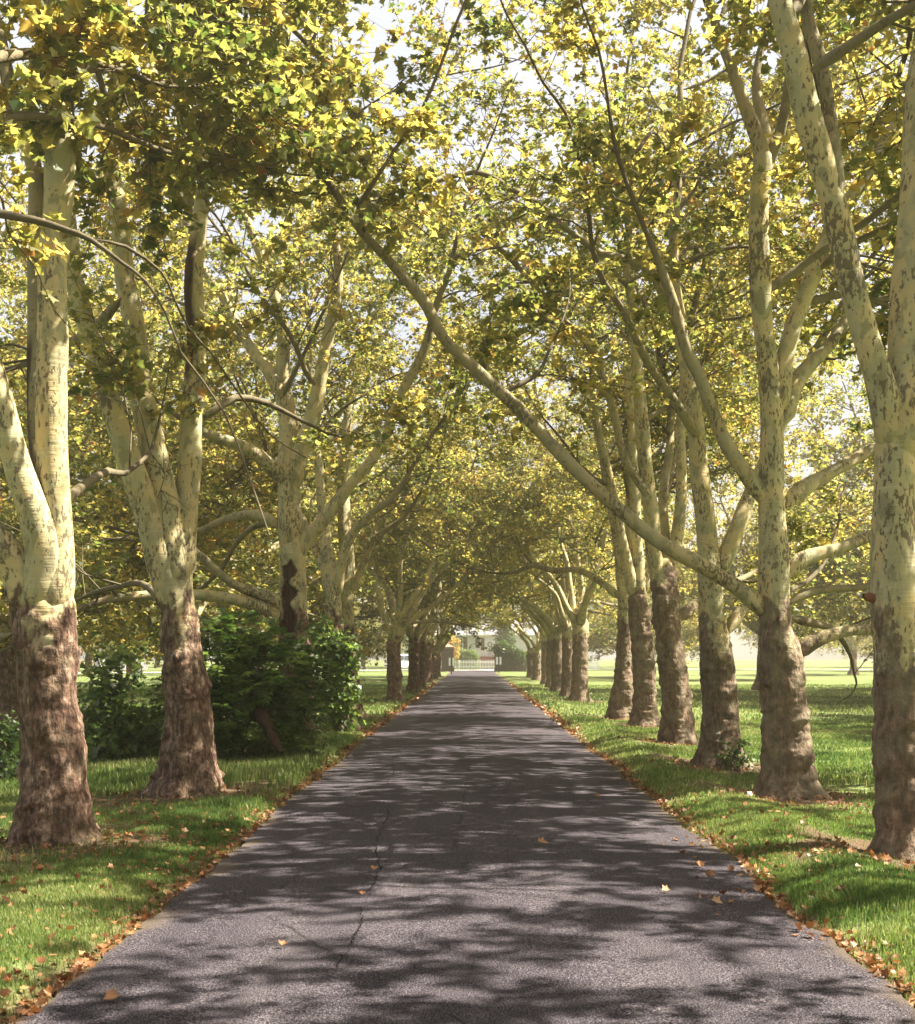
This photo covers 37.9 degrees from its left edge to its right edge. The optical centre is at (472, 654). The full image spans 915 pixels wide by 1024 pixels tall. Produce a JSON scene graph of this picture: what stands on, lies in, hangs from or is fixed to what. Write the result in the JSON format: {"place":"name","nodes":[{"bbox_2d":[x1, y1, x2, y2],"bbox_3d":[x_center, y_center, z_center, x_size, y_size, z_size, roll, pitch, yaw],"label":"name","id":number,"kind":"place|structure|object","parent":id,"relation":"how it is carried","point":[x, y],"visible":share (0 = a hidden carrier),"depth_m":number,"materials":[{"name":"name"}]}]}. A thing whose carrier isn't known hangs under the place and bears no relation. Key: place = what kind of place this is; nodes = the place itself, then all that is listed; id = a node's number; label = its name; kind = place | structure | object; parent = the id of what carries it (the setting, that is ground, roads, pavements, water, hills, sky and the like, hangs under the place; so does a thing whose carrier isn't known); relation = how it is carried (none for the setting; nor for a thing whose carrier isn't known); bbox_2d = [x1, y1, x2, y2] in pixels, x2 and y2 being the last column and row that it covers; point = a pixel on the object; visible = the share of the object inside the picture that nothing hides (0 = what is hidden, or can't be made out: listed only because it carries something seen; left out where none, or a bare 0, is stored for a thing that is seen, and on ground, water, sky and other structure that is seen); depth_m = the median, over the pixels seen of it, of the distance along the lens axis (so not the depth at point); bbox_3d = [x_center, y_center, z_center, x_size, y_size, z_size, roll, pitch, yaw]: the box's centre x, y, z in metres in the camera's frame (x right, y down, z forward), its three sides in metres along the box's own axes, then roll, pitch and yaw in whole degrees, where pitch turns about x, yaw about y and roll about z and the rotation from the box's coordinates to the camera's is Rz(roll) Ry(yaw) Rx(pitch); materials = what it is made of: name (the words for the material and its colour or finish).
{"place":"outdoors","nodes":[
{"label":"outdoors","id":0,"kind":"place"},
{"bbox_2d":[0,715,874,813],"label":"grass","id":1,"kind":"structure","parent":0,"point":[108,774],"depth_m":19.61,"materials":[{"name":"green plant"}]},
{"bbox_2d":[0,0,909,659],"label":"sky","id":2,"kind":"structure","parent":0,"point":[384,19],"materials":[{"name":"white"}]},
{"bbox_2d":[0,793,914,1023],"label":"grass","id":3,"kind":"structure","parent":0,"point":[861,882],"depth_m":9.92,"materials":[{"name":"green plant"}]},
{"bbox_2d":[0,660,914,1023],"bbox_3d":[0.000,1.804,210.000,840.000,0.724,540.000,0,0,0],"label":"lawn ground","id":4,"kind":"structure","parent":0,"point":[828,672],"depth_m":16.86,"materials":[{"name":"green plant"}]},
{"bbox_2d":[0,709,19,780],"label":"undergrowth shrub","id":5,"kind":"object","parent":4,"relation":"on","point":[10,733],"visible":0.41,"depth_m":19.36,"materials":[{"name":"green plant"}]},
{"bbox_2d":[79,629,116,675],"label":"park tree","id":6,"kind":"object","parent":4,"relation":"on","point":[88,656],"visible":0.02,"depth_m":103.72,"materials":[{"name":"green plant"}]},
{"bbox_2d":[0,231,207,666],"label":"park tree","id":7,"kind":"object","parent":4,"relation":"on","point":[133,630],"visible":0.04,"depth_m":42.23,"materials":[{"name":"green plant"}]},
{"bbox_2d":[77,640,162,760],"bbox_3d":[-5.667,0.890,21.476,1.504,2.281,1.263,0,0,-32],"label":"undergrowth shrub","id":8,"kind":"object","parent":4,"relation":"on","point":[109,729],"visible":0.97,"depth_m":21.34,"materials":[{"name":"green plant"}]},
{"bbox_2d":[77,680,162,750],"bbox_3d":[-6.275,1.263,23.528,3.403,1.675,2.071,0,0,0],"label":"undergrowth shrub","id":9,"kind":"object","parent":4,"relation":"on","point":[88,732],"visible":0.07,"depth_m":23.36,"materials":[{"name":"green plant"}]},
{"bbox_2d":[77,606,207,683],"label":"park tree","id":10,"kind":"object","parent":4,"relation":"on","point":[129,670],"depth_m":77.73,"materials":[{"name":"green plant"}]},
{"bbox_2d":[0,0,317,848],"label":"plane tree","id":11,"kind":"object","parent":4,"relation":"on","point":[54,804],"visible":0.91,"depth_m":11.78,"materials":[{"name":"green plant"}]},
{"bbox_2d":[77,478,306,667],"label":"park tree","id":12,"kind":"object","parent":4,"relation":"on","point":[80,625],"visible":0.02,"depth_m":62.60,"materials":[{"name":"green plant"}]},
{"bbox_2d":[0,156,439,731],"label":"park tree","id":13,"kind":"object","parent":4,"relation":"on","point":[218,488],"visible":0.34,"depth_m":32.54,"materials":[{"name":"green plant"}]},
{"bbox_2d":[143,608,348,762],"bbox_3d":[-3.620,0.772,21.165,3.309,3.059,2.352,0,0,0],"label":"green bush","id":14,"kind":"object","parent":4,"relation":"on","point":[234,685],"visible":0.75,"depth_m":20.84,"materials":[{"name":"green plant"}]},
{"bbox_2d":[0,0,503,535],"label":"plane tree","id":15,"kind":"object","parent":4,"relation":"on","point":[278,84],"visible":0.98,"depth_m":12.35,"materials":[{"name":"green plant"}]},
{"bbox_2d":[247,694,282,753],"bbox_3d":[-3.298,1.053,20.652,0.268,0.890,1.229,0,0,-33],"label":"leaning log","id":16,"kind":"object","parent":4,"relation":"on","point":[261,716],"visible":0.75,"depth_m":20.39,"materials":[{"name":"brown wood"}]},
{"bbox_2d":[0,0,529,799],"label":"plane tree","id":17,"kind":"object","parent":4,"relation":"on","point":[188,758],"visible":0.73,"depth_m":15.85,"materials":[{"name":"green plant"}]},
{"bbox_2d":[210,600,380,647],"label":"park tree","id":18,"kind":"object","parent":4,"relation":"on","point":[357,609],"visible":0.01,"depth_m":115.16,"materials":[{"name":"green plant"}]},
{"bbox_2d":[126,423,487,694],"bbox_3d":[-7.384,-4.325,56.094,14.902,12.476,13.843,0,0,34],"label":"park tree","id":19,"kind":"object","parent":4,"relation":"on","point":[372,612],"visible":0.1,"depth_m":56.12,"materials":[{"name":"green plant"}]},
{"bbox_2d":[0,236,615,682],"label":"park tree","id":20,"kind":"object","parent":4,"relation":"on","point":[250,560],"visible":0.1,"depth_m":41.37,"materials":[{"name":"green plant"}]},
{"bbox_2d":[245,535,407,666],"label":"park tree","id":21,"kind":"object","parent":4,"relation":"on","point":[370,630],"visible":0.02,"depth_m":90.52,"materials":[{"name":"green plant"}]},
{"bbox_2d":[309,615,373,731],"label":"maple sapling","id":22,"kind":"object","parent":4,"relation":"on","point":[338,718],"visible":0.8,"depth_m":28.02,"materials":[{"name":"green plant"}]},
{"bbox_2d":[311,602,389,659],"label":"park tree","id":23,"kind":"object","parent":4,"relation":"on","point":[377,647],"visible":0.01,"depth_m":184.33,"materials":[{"name":"green plant"}]},
{"bbox_2d":[347,703,360,729],"bbox_3d":[-2.809,1.328,29.599,0.652,0.719,0.632,0,0,0],"label":"tree stump","id":24,"kind":"object","parent":4,"relation":"on","point":[358,726],"visible":0.08,"depth_m":29.50,"materials":[{"name":"brown wood"}]},
{"bbox_2d":[9,8,706,730],"bbox_3d":[-1.918,-6.206,29.842,16.070,16.172,9.579,0,0,-20],"label":"plane tree","id":25,"kind":"object","parent":4,"relation":"on","point":[329,564],"visible":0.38,"depth_m":29.44,"materials":[{"name":"green plant"}]},
{"bbox_2d":[315,594,405,668],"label":"park tree","id":26,"kind":"object","parent":4,"relation":"on","point":[371,642],"visible":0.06,"depth_m":156.76,"materials":[{"name":"green plant"}]},
{"bbox_2d":[0,144,739,717],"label":"plane tree","id":27,"kind":"object","parent":4,"relation":"on","point":[352,578],"visible":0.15,"depth_m":33.82,"materials":[{"name":"green plant"}]},
{"bbox_2d":[0,0,795,746],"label":"plane tree","id":28,"kind":"object","parent":4,"relation":"on","point":[288,604],"visible":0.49,"depth_m":23.36,"materials":[{"name":"green plant"}]},
{"bbox_2d":[268,388,574,692],"bbox_3d":[-3.821,-5.027,59.102,16.305,13.813,16.475,0,0,-19],"label":"plane tree","id":29,"kind":"object","parent":4,"relation":"on","point":[416,633],"visible":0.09,"depth_m":58.43,"materials":[{"name":"green plant"}]},
{"bbox_2d":[305,444,544,687],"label":"plane tree","id":30,"kind":"object","parent":4,"relation":"on","point":[425,636],"visible":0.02,"depth_m":67.77,"materials":[{"name":"green plant"}]},
{"bbox_2d":[350,466,512,682],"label":"plane tree","id":31,"kind":"object","parent":4,"relation":"on","point":[428,669],"visible":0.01,"depth_m":79.80,"materials":[{"name":"green plant"}]},
{"bbox_2d":[441,642,453,671],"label":"gate pier","id":32,"kind":"structure","parent":4,"relation":"on","point":[447,651],"depth_m":135.39,"materials":[{"name":"stone"}]},
{"bbox_2d":[434,629,460,665],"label":"tree","id":33,"kind":"object","parent":4,"relation":"on","point":[458,647],"visible":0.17,"depth_m":148.22,"materials":[{"name":"yellow plant"}]},
{"bbox_2d":[368,589,528,676],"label":"plane tree","id":34,"kind":"object","parent":4,"relation":"on","point":[442,647],"visible":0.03,"depth_m":103.72,"materials":[{"name":"green plant"}]},
{"bbox_2d":[449,657,453,673],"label":"marker post","id":35,"kind":"object","parent":4,"relation":"on","point":[451,661],"visible":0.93,"depth_m":117.94,"materials":[{"name":"white paint"}]},
{"bbox_2d":[360,587,545,679],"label":"plane tree","id":36,"kind":"object","parent":4,"relation":"on","point":[435,660],"visible":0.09,"depth_m":91.77,"materials":[{"name":"green plant"}]},
{"bbox_2d":[0,682,914,1023],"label":"leaf litter","id":37,"kind":"object","parent":4,"relation":"on","point":[80,966],"visible":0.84,"depth_m":10.66,"materials":[{"name":"brown plant"}]},
{"bbox_2d":[259,378,657,701],"bbox_3d":[0.235,-4.238,49.812,15.908,12.236,13.009,0,0,-29],"label":"plane tree","id":38,"kind":"object","parent":4,"relation":"on","point":[400,620],"visible":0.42,"depth_m":47.30,"materials":[{"name":"green plant"}]},
{"bbox_2d":[11,670,914,1023],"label":"drive","id":39,"kind":"structure","parent":4,"relation":"on","point":[447,802],"depth_m":8.52,"materials":[{"name":"asphalt"}]},
{"bbox_2d":[104,988,119,998],"bbox_3d":[-1.744,1.641,6.456,0.083,0.042,0.081,0,0,0],"label":"fallen leaf","id":40,"kind":"object","parent":39,"relation":"on","point":[112,994],"visible":1,"depth_m":6.47,"materials":[{"name":"brown plant"}]},
{"bbox_2d":[538,837,548,842],"bbox_3d":[0.609,1.617,11.650,0.085,0.052,0.102,0,0,33],"label":"fallen leaf","id":41,"kind":"object","parent":39,"relation":"on","point":[541,840],"visible":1,"depth_m":11.67,"materials":[{"name":"brown plant"}]},
{"bbox_2d":[662,885,669,890],"bbox_3d":[1.364,1.634,9.363,0.071,0.035,0.065,0,0,22],"label":"fallen leaf","id":42,"kind":"object","parent":39,"relation":"on","point":[665,888],"visible":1,"depth_m":9.38,"materials":[{"name":"yellow plant"}]},
{"bbox_2d":[711,895,721,902],"bbox_3d":[1.642,1.647,8.970,0.082,0.046,0.086,0,0,0],"label":"fallen leaf","id":43,"kind":"object","parent":39,"relation":"on","point":[716,899],"visible":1,"depth_m":8.99,"materials":[{"name":"brown plant"}]},
{"bbox_2d":[454,647,479,669],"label":"hedge","id":44,"kind":"object","parent":4,"relation":"on","point":[473,655],"visible":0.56,"depth_m":154.33,"materials":[{"name":"green plant"}]},
{"bbox_2d":[394,598,541,668],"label":"house","id":45,"kind":"structure","parent":4,"relation":"on","point":[487,641],"depth_m":164.65,"materials":[{"name":"white paint"}]},
{"bbox_2d":[455,638,462,650],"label":"window","id":46,"kind":"structure","parent":45,"relation":"in","point":[461,643],"depth_m":164.95,"materials":[{"name":"white paint"}]},
{"bbox_2d":[475,638,479,648],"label":"window","id":47,"kind":"structure","parent":45,"relation":"in","point":[478,640],"depth_m":164.63,"materials":[{"name":"white paint"}]},
{"bbox_2d":[485,640,494,656],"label":"door","id":48,"kind":"structure","parent":45,"relation":"in","point":[488,643],"depth_m":164.51,"materials":[{"name":"white paint"}]},
{"bbox_2d":[441,660,494,669],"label":"picket fence","id":49,"kind":"object","parent":4,"relation":"on","point":[459,666],"visible":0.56,"depth_m":151.50,"materials":[{"name":"white paint"}]},
{"bbox_2d":[496,656,501,672],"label":"marker post","id":50,"kind":"object","parent":4,"relation":"on","point":[497,660],"visible":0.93,"depth_m":123.94,"materials":[{"name":"white paint"}]},
{"bbox_2d":[494,646,506,671],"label":"gate pier","id":51,"kind":"structure","parent":4,"relation":"on","point":[500,669],"depth_m":135.39,"materials":[{"name":"stone"}]},
{"bbox_2d":[487,640,526,671],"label":"pier ivy","id":52,"kind":"object","parent":51,"relation":"attached to","point":[510,654],"visible":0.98,"depth_m":135.10,"materials":[{"name":"green plant"}]},
{"bbox_2d":[490,608,515,660],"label":"evergreen tree","id":53,"kind":"object","parent":4,"relation":"on","point":[506,636],"visible":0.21,"depth_m":157.70,"materials":[{"name":"green plant"}]},
{"bbox_2d":[507,653,526,671],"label":"garden wall","id":54,"kind":"structure","parent":4,"relation":"on","point":[522,668],"depth_m":136.02,"materials":[{"name":"brick"}]},
{"bbox_2d":[441,467,614,683],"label":"plane tree","id":55,"kind":"object","parent":4,"relation":"on","point":[543,642],"visible":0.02,"depth_m":76.75,"materials":[{"name":"green plant"}]},
{"bbox_2d":[386,422,672,691],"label":"plane tree","id":56,"kind":"object","parent":4,"relation":"on","point":[556,650],"visible":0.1,"depth_m":60.28,"materials":[{"name":"green plant"}]},
{"bbox_2d":[166,0,914,799],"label":"plane tree","id":57,"kind":"object","parent":4,"relation":"on","point":[786,762],"visible":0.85,"depth_m":15.81,"materials":[{"name":"green plant"}]},
{"bbox_2d":[463,551,617,676],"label":"plane tree","id":58,"kind":"object","parent":4,"relation":"on","point":[529,661],"visible":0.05,"depth_m":102.72,"materials":[{"name":"green plant"}]},
{"bbox_2d":[430,444,653,687],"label":"plane tree","id":59,"kind":"object","parent":4,"relation":"on","point":[540,621],"visible":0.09,"depth_m":68.63,"materials":[{"name":"green plant"}]},
{"bbox_2d":[415,563,679,679],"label":"plane tree","id":60,"kind":"object","parent":4,"relation":"on","point":[535,654],"visible":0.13,"depth_m":89.61,"materials":[{"name":"green plant"}]},
{"bbox_2d":[354,339,749,701],"bbox_3d":[2.257,-5.309,49.066,16.718,14.378,13.258,0,0,39],"label":"plane tree","id":61,"kind":"object","parent":4,"relation":"on","point":[580,662],"visible":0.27,"depth_m":47.82,"materials":[{"name":"green plant"}]},
{"bbox_2d":[427,352,682,696],"bbox_3d":[3.046,-5.087,55.038,9.944,13.947,12.539,0,0,-17],"label":"plane tree","id":62,"kind":"object","parent":4,"relation":"on","point":[566,628],"visible":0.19,"depth_m":53.61,"materials":[{"name":"green plant"}]},
{"bbox_2d":[225,0,912,769],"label":"plane tree","id":63,"kind":"object","parent":4,"relation":"on","point":[721,704],"visible":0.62,"depth_m":20.28,"materials":[{"name":"green plant"}]},
{"bbox_2d":[707,725,758,771],"bbox_3d":[3.886,1.463,19.703,0.668,0.873,0.613,0,0,38],"label":"ivy","id":64,"kind":"object","parent":63,"relation":"attached to","point":[737,751],"visible":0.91,"depth_m":19.66,"materials":[{"name":"green plant"}]},
{"bbox_2d":[529,584,615,658],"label":"park tree","id":65,"kind":"object","parent":4,"relation":"on","point":[596,631],"depth_m":168.80,"materials":[{"name":"green plant"}]},
{"bbox_2d":[588,660,599,668],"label":"picket fence","id":66,"kind":"object","parent":4,"relation":"on","point":[594,666],"visible":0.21,"depth_m":152.50,"materials":[{"name":"white paint"}]},
{"bbox_2d":[504,552,699,673],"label":"park tree","id":67,"kind":"object","parent":4,"relation":"on","point":[593,641],"visible":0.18,"depth_m":96.54,"materials":[{"name":"green plant"}]},
{"bbox_2d":[316,0,912,744],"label":"plane tree","id":68,"kind":"object","parent":4,"relation":"on","point":[676,712],"visible":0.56,"depth_m":25.33,"materials":[{"name":"green plant"}]},
{"bbox_2d":[390,66,872,727],"bbox_3d":[3.578,-5.770,32.901,12.038,15.301,11.340,0,0,-22],"label":"plane tree","id":69,"kind":"object","parent":4,"relation":"on","point":[644,684],"visible":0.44,"depth_m":31.36,"materials":[{"name":"green plant"}]},
{"bbox_2d":[431,121,866,719],"bbox_3d":[4.960,-5.886,37.008,11.538,15.531,10.859,0,0,29],"label":"plane tree","id":70,"kind":"object","parent":4,"relation":"on","point":[621,699],"visible":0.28,"depth_m":35.30,"materials":[{"name":"green plant"}]},
{"bbox_2d":[595,383,872,689],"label":"park tree","id":71,"kind":"object","parent":4,"relation":"on","point":[749,548],"visible":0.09,"depth_m":61.67,"materials":[{"name":"green plant"}]},
{"bbox_2d":[631,0,914,861],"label":"plane tree","id":72,"kind":"object","parent":4,"relation":"on","point":[819,147],"visible":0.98,"depth_m":11.16,"materials":[{"name":"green plant"}]},
{"bbox_2d":[679,465,866,659],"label":"park tree","id":73,"kind":"object","parent":4,"relation":"on","point":[697,624],"visible":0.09,"depth_m":87.02,"materials":[{"name":"green plant"}]},
{"bbox_2d":[724,454,873,662],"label":"park tree","id":74,"kind":"object","parent":4,"relation":"on","point":[850,557],"visible":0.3,"depth_m":45.42,"materials":[{"name":"green plant"}]},
{"bbox_2d":[737,617,869,656],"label":"park tree","id":75,"kind":"object","parent":4,"relation":"on","point":[750,637],"visible":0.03,"depth_m":160.14,"materials":[{"name":"green plant"}]},
{"bbox_2d":[729,305,887,657],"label":"park tree","id":76,"kind":"object","parent":4,"relation":"on","point":[852,447],"visible":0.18,"depth_m":53.25,"materials":[{"name":"green plant"}]},
{"bbox_2d":[793,430,871,499],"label":"park tree","id":77,"kind":"object","parent":4,"relation":"on","point":[839,436],"visible":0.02,"depth_m":60.63,"materials":[{"name":"green plant"}]},
{"bbox_2d":[794,601,872,674],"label":"park tree","id":78,"kind":"object","parent":4,"relation":"on","point":[853,644],"visible":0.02,"depth_m":111.68,"materials":[{"name":"green plant"}]},
{"bbox_2d":[820,629,872,659],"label":"park tree","id":79,"kind":"object","parent":4,"relation":"on","point":[864,655],"visible":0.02,"depth_m":186.45,"materials":[{"name":"green plant"}]},
{"bbox_2d":[822,629,873,658],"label":"park tree","id":80,"kind":"object","parent":4,"relation":"on","point":[862,647],"visible":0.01,"depth_m":137.72,"materials":[{"name":"green plant"}]},
{"bbox_2d":[77,683,873,724],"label":"grass","id":81,"kind":"structure","parent":0,"point":[743,706],"depth_m":48.92,"materials":[{"name":"green plant"}]},
{"bbox_2d":[111,669,872,672],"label":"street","id":82,"kind":"structure","parent":0,"point":[607,669],"depth_m":149.95,"materials":[{"name":"grey asphalt"}]},
{"bbox_2d":[94,657,147,672],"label":"parked car","id":83,"kind":"object","parent":82,"relation":"on","point":[144,665],"visible":0.16,"depth_m":121.37,"materials":[{"name":"silver metal"}]},
{"bbox_2d":[384,654,408,666],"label":"parked car","id":84,"kind":"object","parent":82,"relation":"on","point":[404,661],"visible":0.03,"depth_m":141.52,"materials":[{"name":"white paint"}]}
]}

